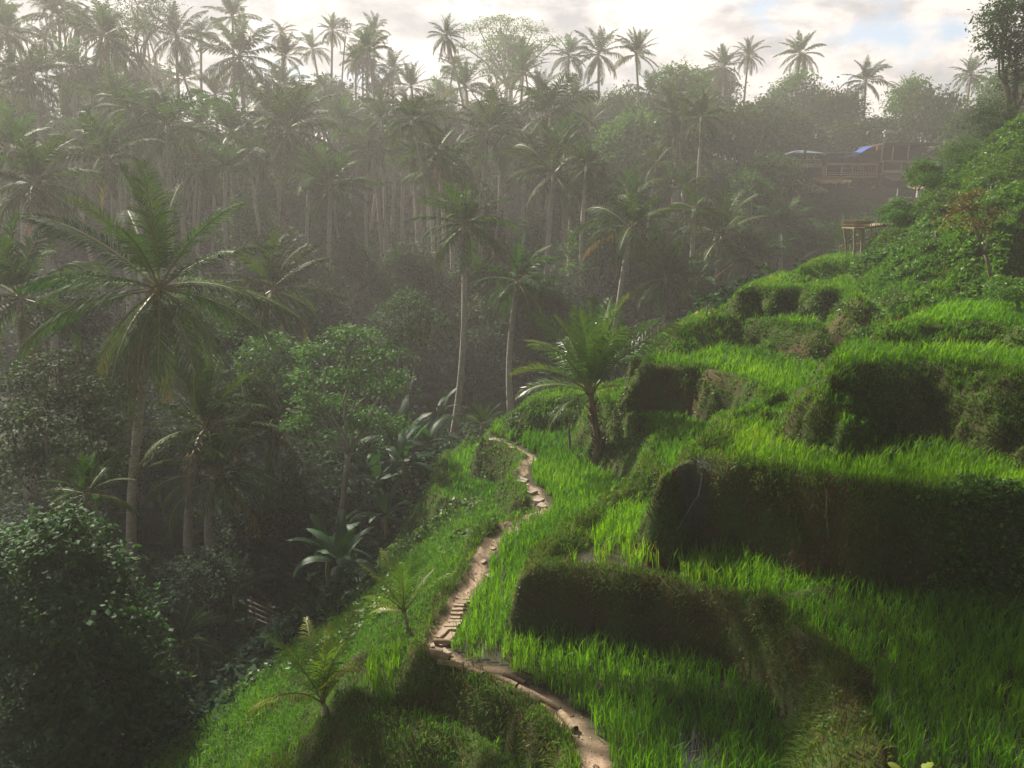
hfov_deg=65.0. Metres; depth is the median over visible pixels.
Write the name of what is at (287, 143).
coconut palm
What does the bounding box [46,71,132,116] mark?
tree
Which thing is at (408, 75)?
coconut palm
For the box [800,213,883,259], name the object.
coconut palm
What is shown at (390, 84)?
coconut palm
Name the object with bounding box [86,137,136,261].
coconut palm
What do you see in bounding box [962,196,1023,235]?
shrub
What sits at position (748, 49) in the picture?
coconut palm
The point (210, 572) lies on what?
broadleaf tree
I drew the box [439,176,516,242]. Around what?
tree
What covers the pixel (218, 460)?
coconut palm
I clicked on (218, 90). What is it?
coconut palm
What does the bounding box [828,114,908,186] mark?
tree
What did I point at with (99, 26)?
coconut palm
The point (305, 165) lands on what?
tree
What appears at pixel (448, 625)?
wooden step
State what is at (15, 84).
coconut palm
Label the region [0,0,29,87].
coconut palm
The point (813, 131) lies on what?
tree
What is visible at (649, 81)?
coconut palm
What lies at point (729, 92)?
tree
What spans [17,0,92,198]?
coconut palm
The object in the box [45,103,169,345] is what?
coconut palm
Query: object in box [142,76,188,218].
coconut palm
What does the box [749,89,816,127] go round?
tree
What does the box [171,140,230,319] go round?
coconut palm
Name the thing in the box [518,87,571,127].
tree
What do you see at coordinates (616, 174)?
tree
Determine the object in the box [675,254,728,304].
coconut palm
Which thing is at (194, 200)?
coconut palm
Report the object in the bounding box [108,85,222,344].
coconut palm
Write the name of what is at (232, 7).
coconut palm
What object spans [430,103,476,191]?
coconut palm
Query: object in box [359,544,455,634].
palm seedling
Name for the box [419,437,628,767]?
pebbles
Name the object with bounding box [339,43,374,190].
coconut palm
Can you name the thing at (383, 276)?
tree
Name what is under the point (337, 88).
tree
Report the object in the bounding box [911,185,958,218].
shrub
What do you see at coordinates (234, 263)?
tree
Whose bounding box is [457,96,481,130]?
tree
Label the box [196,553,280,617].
banana plant
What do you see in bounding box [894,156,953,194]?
shrub
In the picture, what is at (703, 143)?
tree
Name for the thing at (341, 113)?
coconut palm
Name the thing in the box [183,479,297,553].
broadleaf tree
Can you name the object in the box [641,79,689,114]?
tree
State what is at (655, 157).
coconut palm
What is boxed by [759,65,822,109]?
tree
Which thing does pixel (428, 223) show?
coconut palm
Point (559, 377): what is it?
banana plant
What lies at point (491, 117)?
coconut palm
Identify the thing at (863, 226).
lookout platform
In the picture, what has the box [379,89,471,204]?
tree
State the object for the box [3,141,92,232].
tree
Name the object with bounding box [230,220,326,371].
tree
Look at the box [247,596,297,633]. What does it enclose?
bamboo fence
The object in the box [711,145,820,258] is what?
tree
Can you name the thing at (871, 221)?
tree
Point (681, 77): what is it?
tree
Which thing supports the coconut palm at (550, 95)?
on the terrain at (716, 524)
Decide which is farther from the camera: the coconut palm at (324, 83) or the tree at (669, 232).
the coconut palm at (324, 83)
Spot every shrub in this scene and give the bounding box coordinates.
[865,224,908,251]
[868,193,923,228]
[872,290,919,310]
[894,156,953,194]
[906,229,944,251]
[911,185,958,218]
[926,130,985,168]
[948,93,1020,144]
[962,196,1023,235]
[974,139,1023,191]
[980,272,1023,311]
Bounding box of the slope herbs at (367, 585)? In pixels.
[137,465,528,767]
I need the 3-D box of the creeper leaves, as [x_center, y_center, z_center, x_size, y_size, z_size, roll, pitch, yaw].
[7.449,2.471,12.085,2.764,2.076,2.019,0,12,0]
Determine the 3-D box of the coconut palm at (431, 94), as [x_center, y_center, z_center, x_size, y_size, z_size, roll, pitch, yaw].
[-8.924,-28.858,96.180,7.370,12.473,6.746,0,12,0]
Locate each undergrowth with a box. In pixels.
[0,151,947,418]
[0,256,805,767]
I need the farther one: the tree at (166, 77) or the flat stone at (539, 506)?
the tree at (166, 77)
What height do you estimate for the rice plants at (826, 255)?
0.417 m
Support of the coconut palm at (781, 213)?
on the terrain at (716, 524)
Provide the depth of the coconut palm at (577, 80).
94.33 m
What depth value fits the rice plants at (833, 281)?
27.98 m
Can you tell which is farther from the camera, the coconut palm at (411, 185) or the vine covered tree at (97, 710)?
the coconut palm at (411, 185)
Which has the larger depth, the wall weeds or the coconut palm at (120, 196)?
the coconut palm at (120, 196)
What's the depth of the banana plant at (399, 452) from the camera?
27.56 m
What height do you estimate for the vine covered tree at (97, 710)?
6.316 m
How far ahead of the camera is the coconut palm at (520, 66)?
91.96 m
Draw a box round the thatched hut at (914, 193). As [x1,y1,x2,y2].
[907,185,925,196]
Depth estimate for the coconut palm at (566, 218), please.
79.08 m
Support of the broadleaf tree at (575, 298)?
on the terrain at (716, 524)
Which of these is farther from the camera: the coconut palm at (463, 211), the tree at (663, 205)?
the tree at (663, 205)
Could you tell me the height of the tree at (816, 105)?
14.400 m
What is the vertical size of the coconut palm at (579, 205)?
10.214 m
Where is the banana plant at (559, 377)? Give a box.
[535,353,582,391]
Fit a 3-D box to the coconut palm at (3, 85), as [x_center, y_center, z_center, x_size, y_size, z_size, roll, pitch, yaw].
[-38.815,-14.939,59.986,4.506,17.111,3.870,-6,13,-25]
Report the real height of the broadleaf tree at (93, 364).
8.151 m
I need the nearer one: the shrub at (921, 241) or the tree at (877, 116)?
the shrub at (921, 241)
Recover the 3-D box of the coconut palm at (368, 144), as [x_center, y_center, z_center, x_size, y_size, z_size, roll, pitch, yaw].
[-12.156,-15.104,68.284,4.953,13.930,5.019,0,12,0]
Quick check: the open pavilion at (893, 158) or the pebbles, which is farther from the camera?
the open pavilion at (893, 158)
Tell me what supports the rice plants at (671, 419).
on the terrain at (716, 524)
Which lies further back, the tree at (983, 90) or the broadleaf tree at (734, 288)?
the tree at (983, 90)
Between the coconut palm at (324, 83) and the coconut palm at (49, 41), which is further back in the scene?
the coconut palm at (324, 83)
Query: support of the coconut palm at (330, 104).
on the terrain at (716, 524)
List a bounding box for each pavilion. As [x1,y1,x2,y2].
[776,150,824,184]
[858,143,937,175]
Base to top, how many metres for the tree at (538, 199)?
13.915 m
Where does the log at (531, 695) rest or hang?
on the terrain at (716, 524)
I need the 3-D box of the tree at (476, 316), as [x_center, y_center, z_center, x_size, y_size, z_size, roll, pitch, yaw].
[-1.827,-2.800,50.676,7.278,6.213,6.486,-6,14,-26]
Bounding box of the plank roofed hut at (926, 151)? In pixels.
[911,142,948,159]
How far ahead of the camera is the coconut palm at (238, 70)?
74.46 m
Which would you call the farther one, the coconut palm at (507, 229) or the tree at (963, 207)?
the coconut palm at (507, 229)
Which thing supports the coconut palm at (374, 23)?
on the terrain at (716, 524)
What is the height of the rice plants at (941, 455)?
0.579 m
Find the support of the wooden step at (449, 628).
on the terrain at (716, 524)
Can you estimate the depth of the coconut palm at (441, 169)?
53.58 m
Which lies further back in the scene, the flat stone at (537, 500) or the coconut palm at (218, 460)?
the coconut palm at (218, 460)
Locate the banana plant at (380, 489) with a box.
[337,439,413,517]
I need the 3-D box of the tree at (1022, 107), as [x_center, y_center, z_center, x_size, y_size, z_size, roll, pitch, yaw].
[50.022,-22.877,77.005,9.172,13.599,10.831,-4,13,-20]
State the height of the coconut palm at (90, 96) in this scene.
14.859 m
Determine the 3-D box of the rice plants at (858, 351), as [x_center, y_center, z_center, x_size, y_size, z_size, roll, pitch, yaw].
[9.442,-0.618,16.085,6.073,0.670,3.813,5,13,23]
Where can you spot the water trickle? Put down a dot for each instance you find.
(693, 501)
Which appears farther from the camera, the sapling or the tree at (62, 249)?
the tree at (62, 249)
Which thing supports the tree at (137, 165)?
on the terrain at (716, 524)
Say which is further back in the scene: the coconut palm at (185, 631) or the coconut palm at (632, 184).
the coconut palm at (632, 184)
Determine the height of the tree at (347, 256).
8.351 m
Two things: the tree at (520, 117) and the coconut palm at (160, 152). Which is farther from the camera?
the tree at (520, 117)
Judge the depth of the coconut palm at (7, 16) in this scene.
70.02 m
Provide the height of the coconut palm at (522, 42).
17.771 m
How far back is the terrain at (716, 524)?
13.37 m
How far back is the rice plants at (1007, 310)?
19.15 m
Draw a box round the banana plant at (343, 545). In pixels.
[296,508,377,599]
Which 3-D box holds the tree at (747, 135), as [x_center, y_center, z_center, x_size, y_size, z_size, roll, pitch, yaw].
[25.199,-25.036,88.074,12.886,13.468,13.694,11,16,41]
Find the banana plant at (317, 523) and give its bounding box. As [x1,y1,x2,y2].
[286,510,372,590]
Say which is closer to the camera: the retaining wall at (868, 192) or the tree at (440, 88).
the retaining wall at (868, 192)
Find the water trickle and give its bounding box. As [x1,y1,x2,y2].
[676,473,702,529]
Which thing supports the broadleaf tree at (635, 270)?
on the terrain at (716, 524)
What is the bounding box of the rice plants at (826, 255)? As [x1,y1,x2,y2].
[809,251,856,263]
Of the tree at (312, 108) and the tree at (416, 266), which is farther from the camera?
the tree at (312, 108)
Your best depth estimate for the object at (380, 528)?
26.29 m
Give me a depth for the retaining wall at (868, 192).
84.03 m
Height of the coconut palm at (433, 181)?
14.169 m
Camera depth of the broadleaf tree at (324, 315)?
41.36 m
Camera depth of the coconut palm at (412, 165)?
58.19 m
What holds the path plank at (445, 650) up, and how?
on the terrain at (716, 524)
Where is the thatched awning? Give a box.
[812,178,858,187]
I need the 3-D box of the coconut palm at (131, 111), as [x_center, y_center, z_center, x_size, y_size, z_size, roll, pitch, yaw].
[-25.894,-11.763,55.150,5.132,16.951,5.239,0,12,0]
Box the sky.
[0,0,1022,164]
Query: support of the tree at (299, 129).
on the terrain at (716, 524)
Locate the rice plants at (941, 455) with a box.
[707,399,1023,491]
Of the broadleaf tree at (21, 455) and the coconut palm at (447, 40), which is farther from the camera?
the coconut palm at (447, 40)
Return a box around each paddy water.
[458,435,792,767]
[569,502,1023,767]
[735,424,1015,489]
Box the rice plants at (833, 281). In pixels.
[752,269,853,287]
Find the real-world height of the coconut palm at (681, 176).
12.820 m
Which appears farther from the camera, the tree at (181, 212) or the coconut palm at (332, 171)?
the tree at (181, 212)
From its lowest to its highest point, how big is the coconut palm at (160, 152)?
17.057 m
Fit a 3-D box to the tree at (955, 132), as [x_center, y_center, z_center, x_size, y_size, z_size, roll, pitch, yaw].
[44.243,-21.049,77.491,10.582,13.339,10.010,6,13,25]
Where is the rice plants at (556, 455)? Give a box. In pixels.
[449,421,801,767]
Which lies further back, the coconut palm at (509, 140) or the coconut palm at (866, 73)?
the coconut palm at (866, 73)
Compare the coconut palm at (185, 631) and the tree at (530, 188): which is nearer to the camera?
the coconut palm at (185, 631)
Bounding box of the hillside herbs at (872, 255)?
[831,111,1023,353]
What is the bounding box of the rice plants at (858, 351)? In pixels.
[828,332,1023,373]
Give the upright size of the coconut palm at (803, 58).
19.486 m
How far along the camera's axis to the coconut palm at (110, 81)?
60.28 m
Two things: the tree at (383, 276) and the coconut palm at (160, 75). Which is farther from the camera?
the coconut palm at (160, 75)
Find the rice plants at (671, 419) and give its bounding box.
[607,382,707,467]
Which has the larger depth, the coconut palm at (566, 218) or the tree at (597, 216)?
the coconut palm at (566, 218)
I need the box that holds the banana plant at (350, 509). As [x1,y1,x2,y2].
[327,498,369,535]
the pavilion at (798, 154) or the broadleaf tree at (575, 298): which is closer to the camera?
the broadleaf tree at (575, 298)
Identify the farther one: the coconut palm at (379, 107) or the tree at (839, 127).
the tree at (839, 127)
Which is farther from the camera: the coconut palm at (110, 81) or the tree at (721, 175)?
the tree at (721, 175)
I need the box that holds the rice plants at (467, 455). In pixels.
[440,438,498,501]
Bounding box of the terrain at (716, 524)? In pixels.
[0,126,1023,767]
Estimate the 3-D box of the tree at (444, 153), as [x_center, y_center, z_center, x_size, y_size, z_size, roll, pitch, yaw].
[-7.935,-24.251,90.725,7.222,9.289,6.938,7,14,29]
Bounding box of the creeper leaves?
[898,472,1023,623]
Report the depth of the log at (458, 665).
12.38 m
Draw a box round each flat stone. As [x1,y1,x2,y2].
[527,489,537,494]
[532,497,544,503]
[536,504,546,508]
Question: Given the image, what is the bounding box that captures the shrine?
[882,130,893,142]
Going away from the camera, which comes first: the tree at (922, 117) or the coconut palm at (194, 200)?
the coconut palm at (194, 200)
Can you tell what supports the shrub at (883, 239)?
on the terrain at (716, 524)
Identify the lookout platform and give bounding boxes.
[842,220,894,255]
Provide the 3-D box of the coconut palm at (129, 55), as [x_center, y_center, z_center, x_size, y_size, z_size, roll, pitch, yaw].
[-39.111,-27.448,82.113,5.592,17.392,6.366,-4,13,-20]
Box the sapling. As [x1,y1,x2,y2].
[546,397,587,452]
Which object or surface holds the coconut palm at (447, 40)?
on the terrain at (716, 524)
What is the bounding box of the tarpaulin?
[833,146,872,157]
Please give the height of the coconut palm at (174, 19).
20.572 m
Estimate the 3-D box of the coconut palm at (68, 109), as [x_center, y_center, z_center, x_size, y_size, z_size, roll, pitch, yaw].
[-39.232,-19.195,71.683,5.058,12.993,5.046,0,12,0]
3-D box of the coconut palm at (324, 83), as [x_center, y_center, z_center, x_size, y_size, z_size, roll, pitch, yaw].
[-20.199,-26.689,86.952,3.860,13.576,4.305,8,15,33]
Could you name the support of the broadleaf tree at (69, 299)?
on the terrain at (716, 524)
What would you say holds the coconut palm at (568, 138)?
on the terrain at (716, 524)
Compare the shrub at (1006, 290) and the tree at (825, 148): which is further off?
the tree at (825, 148)
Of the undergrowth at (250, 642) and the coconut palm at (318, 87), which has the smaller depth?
the undergrowth at (250, 642)
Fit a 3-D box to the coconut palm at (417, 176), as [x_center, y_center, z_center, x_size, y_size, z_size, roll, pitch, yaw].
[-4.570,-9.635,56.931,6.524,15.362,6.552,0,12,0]
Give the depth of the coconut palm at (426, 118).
70.92 m
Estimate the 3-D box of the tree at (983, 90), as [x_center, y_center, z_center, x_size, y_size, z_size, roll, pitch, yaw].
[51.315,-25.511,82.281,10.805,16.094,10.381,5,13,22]
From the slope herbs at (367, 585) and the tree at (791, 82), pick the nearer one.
the slope herbs at (367, 585)
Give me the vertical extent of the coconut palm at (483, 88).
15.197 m
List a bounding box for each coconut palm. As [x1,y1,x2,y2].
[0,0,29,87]
[0,0,49,215]
[0,13,36,78]
[0,34,75,276]
[0,47,37,268]
[0,59,56,217]
[0,76,12,290]
[0,97,71,346]
[0,122,108,400]
[0,209,117,507]
[11,158,305,597]
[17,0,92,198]
[22,21,68,201]
[26,1,60,104]
[28,0,88,123]
[33,35,115,229]
[33,95,94,224]
[37,446,139,687]
[43,67,91,124]
[44,46,72,112]
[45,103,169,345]
[54,0,150,209]
[55,0,99,208]
[55,112,117,323]
[63,58,106,210]
[69,58,144,257]
[73,9,96,57]
[81,4,121,107]
[82,80,164,311]
[84,131,138,274]
[86,15,128,61]
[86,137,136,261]
[94,25,151,150]
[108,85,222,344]
[111,81,185,309]
[116,347,287,562]
[118,70,171,226]
[124,600,232,681]
[126,5,164,92]
[127,18,160,87]
[136,1,211,209]
[140,420,292,569]
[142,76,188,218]
[157,57,208,110]
[170,121,222,249]
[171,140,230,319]
[172,96,224,279]
[173,84,283,307]
[183,15,224,101]
[185,68,245,170]
[190,7,281,197]
[191,141,258,344]
[201,0,262,199]
[210,227,342,462]
[215,382,330,540]
[218,131,275,306]
[221,73,354,319]
[233,76,273,112]
[241,82,295,234]
[241,126,282,194]
[249,58,309,110]
[262,32,307,230]
[263,19,297,62]
[267,68,302,182]
[278,139,385,276]
[280,141,331,260]
[292,28,330,154]
[297,76,346,145]
[307,70,348,194]
[317,12,350,167]
[317,90,364,222]
[318,95,361,244]
[336,108,403,267]
[336,120,394,277]
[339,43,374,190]
[344,42,382,176]
[345,23,393,246]
[349,26,388,105]
[351,56,386,174]
[352,72,408,187]
[352,85,409,267]
[355,10,390,171]
[359,129,405,259]
[366,47,412,187]
[369,117,409,241]
[376,67,402,174]
[380,95,437,253]
[381,91,448,359]
[382,60,439,195]
[386,89,427,225]
[386,129,433,329]
[391,92,450,251]
[398,115,478,356]
[399,137,492,343]
[399,153,470,312]
[403,171,516,438]
[410,126,463,229]
[426,13,468,222]
[426,88,459,111]
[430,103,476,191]
[438,54,472,188]
[439,55,491,182]
[440,86,538,261]
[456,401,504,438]
[465,97,504,244]
[467,76,516,214]
[470,233,567,412]
[476,140,517,238]
[480,114,521,263]
[495,43,547,201]
[496,117,607,333]
[503,32,543,119]
[507,124,530,223]
[508,292,682,464]
[509,70,601,271]
[513,65,567,194]
[526,125,558,267]
[527,112,595,319]
[535,118,597,309]
[543,31,596,167]
[548,110,580,239]
[549,72,601,146]
[552,134,617,301]
[555,144,608,229]
[570,24,626,140]
[570,186,681,382]
[572,97,618,214]
[593,121,644,155]
[595,163,666,340]
[605,169,644,289]
[611,26,659,236]
[624,69,674,119]
[627,103,663,152]
[629,241,711,332]
[630,136,682,289]
[637,111,720,199]
[642,82,699,276]
[645,115,703,284]
[647,155,715,310]
[658,180,774,289]
[659,91,699,283]
[660,177,733,306]
[675,87,729,280]
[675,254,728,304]
[677,80,722,221]
[684,66,720,161]
[695,94,736,201]
[700,43,745,162]
[710,225,798,282]
[731,36,770,103]
[738,191,821,270]
[772,30,826,85]
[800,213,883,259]
[840,54,896,166]
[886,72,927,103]
[948,51,993,106]
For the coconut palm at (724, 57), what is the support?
on the terrain at (716, 524)
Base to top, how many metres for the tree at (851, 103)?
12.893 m
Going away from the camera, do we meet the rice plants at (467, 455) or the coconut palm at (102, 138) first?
the rice plants at (467, 455)
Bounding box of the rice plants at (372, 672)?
[337,629,534,767]
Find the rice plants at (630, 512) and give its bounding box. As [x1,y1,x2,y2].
[567,490,1023,767]
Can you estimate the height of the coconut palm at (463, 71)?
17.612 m
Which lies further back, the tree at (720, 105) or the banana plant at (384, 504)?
the tree at (720, 105)
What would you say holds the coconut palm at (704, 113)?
on the terrain at (716, 524)
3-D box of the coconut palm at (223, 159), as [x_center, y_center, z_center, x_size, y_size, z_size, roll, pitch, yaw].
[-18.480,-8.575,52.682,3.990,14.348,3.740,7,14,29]
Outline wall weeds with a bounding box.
[403,285,1023,767]
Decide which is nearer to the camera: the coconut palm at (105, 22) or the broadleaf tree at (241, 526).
the broadleaf tree at (241, 526)
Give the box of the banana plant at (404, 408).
[359,396,432,483]
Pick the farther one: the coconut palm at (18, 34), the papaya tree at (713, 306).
the coconut palm at (18, 34)
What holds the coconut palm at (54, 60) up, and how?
on the terrain at (716, 524)
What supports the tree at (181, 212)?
on the terrain at (716, 524)
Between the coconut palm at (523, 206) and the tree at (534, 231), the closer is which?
the tree at (534, 231)
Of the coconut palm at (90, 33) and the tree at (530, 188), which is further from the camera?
the coconut palm at (90, 33)
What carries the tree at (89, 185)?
on the terrain at (716, 524)
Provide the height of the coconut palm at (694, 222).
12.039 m
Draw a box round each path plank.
[435,628,448,638]
[441,647,451,654]
[444,631,455,638]
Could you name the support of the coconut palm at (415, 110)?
on the terrain at (716, 524)
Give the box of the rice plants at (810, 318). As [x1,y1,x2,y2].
[695,304,817,323]
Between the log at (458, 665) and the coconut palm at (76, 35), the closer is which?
the log at (458, 665)
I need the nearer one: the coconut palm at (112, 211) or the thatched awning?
the coconut palm at (112, 211)
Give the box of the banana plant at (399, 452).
[361,422,436,499]
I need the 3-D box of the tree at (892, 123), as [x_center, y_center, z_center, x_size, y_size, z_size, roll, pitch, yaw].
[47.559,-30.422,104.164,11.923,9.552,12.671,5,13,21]
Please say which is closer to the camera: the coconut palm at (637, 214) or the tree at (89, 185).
the coconut palm at (637, 214)
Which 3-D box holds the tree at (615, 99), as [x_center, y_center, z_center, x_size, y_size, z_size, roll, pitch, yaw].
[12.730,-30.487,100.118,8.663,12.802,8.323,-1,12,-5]
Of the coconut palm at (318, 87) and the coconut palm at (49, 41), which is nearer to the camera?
the coconut palm at (49, 41)
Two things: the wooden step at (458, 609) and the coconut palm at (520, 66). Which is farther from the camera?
the coconut palm at (520, 66)
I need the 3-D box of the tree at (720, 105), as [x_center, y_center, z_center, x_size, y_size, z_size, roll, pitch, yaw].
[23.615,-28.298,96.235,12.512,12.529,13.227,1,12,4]
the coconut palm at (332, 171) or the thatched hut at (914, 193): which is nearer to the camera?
the coconut palm at (332, 171)
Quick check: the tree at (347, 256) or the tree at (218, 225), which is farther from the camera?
the tree at (218, 225)
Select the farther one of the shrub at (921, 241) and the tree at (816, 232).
the tree at (816, 232)
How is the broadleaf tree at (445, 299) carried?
on the terrain at (716, 524)
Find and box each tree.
[0,57,15,177]
[0,81,69,153]
[0,203,38,250]
[0,215,33,241]
[0,344,138,628]
[0,495,197,767]
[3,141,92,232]
[6,137,94,207]
[25,279,130,457]
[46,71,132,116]
[49,221,103,263]
[51,104,140,199]
[72,326,172,518]
[80,71,132,111]
[80,146,159,189]
[90,0,187,204]
[100,424,198,521]
[117,55,189,102]
[139,120,209,245]
[140,118,175,186]
[142,539,251,636]
[151,137,229,204]
[162,270,247,475]
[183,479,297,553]
[189,194,294,247]
[194,296,283,456]
[206,185,288,311]
[212,110,333,190]
[216,232,296,293]
[219,173,324,233]
[223,323,315,523]
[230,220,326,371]
[247,102,321,143]
[252,154,319,186]
[255,275,361,395]
[269,320,421,522]
[285,84,336,190]
[295,263,361,365]
[301,70,364,156]
[312,83,372,172]
[312,233,381,340]
[327,129,400,193]
[334,327,423,431]
[338,18,353,81]
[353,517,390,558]
[356,285,451,467]
[369,235,433,332]
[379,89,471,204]
[380,239,457,359]
[381,261,495,340]
[416,322,538,406]
[421,74,464,108]
[422,135,472,201]
[428,289,532,367]
[436,253,514,349]
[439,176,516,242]
[455,12,567,105]
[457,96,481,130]
[468,156,529,212]
[469,95,543,201]
[474,28,541,100]
[490,131,560,217]
[501,207,561,282]
[506,273,573,362]
[506,308,582,377]
[510,113,578,223]
[510,267,578,304]
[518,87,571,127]
[544,275,643,338]
[552,212,644,301]
[553,238,595,277]
[557,88,605,134]
[559,145,623,217]
[578,204,642,305]
[585,100,669,221]
[585,235,688,332]
[588,143,670,240]
[590,84,634,131]
[610,80,654,134]
[638,107,708,217]
[639,212,709,282]
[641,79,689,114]
[641,150,716,227]
[642,55,718,120]
[645,174,712,219]
[651,288,710,332]
[658,223,737,282]
[671,92,755,162]
[679,154,757,231]
[692,291,723,314]
[694,95,807,174]
[698,61,749,107]
[699,220,743,276]
[702,277,745,307]
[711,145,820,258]
[727,165,783,280]
[735,87,805,156]
[740,107,857,159]
[747,102,827,157]
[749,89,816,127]
[756,193,798,268]
[757,137,818,177]
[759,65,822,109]
[775,217,849,259]
[787,136,851,181]
[788,74,849,143]
[788,198,817,225]
[814,84,873,168]
[817,110,880,168]
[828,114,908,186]
[843,212,888,251]
[846,128,908,199]
[861,114,892,124]
[870,106,921,176]
[873,71,937,142]
[882,76,970,166]
[889,103,935,142]
[911,92,1007,171]
[922,187,1010,277]
[964,56,1023,105]
[965,0,1023,119]
[991,83,1023,118]
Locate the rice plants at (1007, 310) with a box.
[905,295,1023,326]
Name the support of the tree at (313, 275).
on the terrain at (716, 524)
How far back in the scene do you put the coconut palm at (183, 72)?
85.80 m
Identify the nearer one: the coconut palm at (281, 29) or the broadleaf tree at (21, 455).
the broadleaf tree at (21, 455)
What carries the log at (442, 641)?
on the terrain at (716, 524)
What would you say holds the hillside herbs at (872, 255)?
on the terrain at (716, 524)
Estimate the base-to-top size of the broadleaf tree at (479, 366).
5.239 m
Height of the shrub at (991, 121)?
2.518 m
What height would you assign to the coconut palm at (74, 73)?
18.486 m
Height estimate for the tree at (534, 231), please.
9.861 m
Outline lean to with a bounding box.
[881,175,925,185]
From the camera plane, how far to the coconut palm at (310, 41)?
103.06 m
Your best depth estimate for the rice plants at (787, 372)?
21.62 m
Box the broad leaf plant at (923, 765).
[887,762,933,767]
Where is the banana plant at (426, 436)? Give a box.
[406,411,450,452]
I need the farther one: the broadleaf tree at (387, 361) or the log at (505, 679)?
the broadleaf tree at (387, 361)
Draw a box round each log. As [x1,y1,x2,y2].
[429,649,450,659]
[433,638,454,645]
[437,659,463,668]
[467,666,483,675]
[492,673,518,686]
[503,673,525,684]
[517,684,540,702]
[522,685,560,710]
[556,709,578,730]
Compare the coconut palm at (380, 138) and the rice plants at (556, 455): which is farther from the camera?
the coconut palm at (380, 138)
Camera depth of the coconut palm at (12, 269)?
29.80 m
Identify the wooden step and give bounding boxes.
[442,627,455,630]
[444,623,457,626]
[449,619,461,622]
[451,611,462,615]
[452,607,462,611]
[454,603,463,606]
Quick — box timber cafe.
[809,152,880,178]
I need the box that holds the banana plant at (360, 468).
[334,442,386,497]
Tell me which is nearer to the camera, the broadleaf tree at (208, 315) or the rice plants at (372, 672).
the rice plants at (372, 672)
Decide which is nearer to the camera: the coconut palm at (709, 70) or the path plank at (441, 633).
the path plank at (441, 633)
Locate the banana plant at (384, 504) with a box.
[348,481,413,539]
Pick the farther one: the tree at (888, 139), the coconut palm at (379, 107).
the tree at (888, 139)
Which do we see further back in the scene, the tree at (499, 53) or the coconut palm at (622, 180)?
the tree at (499, 53)
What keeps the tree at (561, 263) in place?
on the terrain at (716, 524)
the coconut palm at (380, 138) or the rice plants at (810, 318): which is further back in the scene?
the coconut palm at (380, 138)
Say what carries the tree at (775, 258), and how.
on the terrain at (716, 524)
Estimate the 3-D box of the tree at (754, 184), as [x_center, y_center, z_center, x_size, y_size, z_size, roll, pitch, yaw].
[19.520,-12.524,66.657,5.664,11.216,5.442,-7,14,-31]
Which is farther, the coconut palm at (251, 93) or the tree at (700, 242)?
the coconut palm at (251, 93)
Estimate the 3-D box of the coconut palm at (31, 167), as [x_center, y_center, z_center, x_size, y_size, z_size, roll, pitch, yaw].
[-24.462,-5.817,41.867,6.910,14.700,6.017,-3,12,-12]
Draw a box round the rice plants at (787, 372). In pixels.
[650,338,817,391]
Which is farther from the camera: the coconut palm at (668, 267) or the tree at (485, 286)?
the tree at (485, 286)
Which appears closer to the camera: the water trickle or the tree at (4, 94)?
the water trickle
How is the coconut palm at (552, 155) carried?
on the terrain at (716, 524)
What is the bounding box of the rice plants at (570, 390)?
[540,384,607,397]
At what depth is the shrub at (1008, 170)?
29.75 m
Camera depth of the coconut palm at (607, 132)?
84.14 m
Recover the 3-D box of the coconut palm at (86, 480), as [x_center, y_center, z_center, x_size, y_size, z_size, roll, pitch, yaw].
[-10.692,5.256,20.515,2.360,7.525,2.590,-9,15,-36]
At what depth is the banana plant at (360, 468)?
31.31 m
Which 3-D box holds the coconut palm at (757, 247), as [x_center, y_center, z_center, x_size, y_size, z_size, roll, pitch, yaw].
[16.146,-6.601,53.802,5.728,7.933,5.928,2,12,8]
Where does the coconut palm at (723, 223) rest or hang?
on the terrain at (716, 524)
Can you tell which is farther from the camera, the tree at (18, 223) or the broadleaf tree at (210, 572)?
the tree at (18, 223)
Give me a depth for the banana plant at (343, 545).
21.89 m
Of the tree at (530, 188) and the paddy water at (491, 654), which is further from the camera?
the tree at (530, 188)
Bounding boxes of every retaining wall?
[787,199,879,208]
[816,187,895,197]
[879,197,918,205]
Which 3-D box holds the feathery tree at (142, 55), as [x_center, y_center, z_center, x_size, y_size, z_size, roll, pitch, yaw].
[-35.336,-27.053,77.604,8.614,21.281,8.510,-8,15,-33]
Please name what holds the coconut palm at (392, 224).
on the terrain at (716, 524)
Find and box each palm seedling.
[248,605,366,716]
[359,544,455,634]
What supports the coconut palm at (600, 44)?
on the terrain at (716, 524)
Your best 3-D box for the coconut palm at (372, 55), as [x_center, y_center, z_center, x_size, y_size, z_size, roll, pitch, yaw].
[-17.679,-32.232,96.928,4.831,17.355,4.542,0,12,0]
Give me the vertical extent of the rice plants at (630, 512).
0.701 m
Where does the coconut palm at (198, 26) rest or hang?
on the terrain at (716, 524)
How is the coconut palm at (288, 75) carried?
on the terrain at (716, 524)
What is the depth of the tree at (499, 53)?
118.47 m
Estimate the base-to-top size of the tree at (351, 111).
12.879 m
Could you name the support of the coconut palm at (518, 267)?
on the terrain at (716, 524)
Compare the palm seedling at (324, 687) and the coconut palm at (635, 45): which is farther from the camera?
the coconut palm at (635, 45)
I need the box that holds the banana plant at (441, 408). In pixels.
[410,387,465,447]

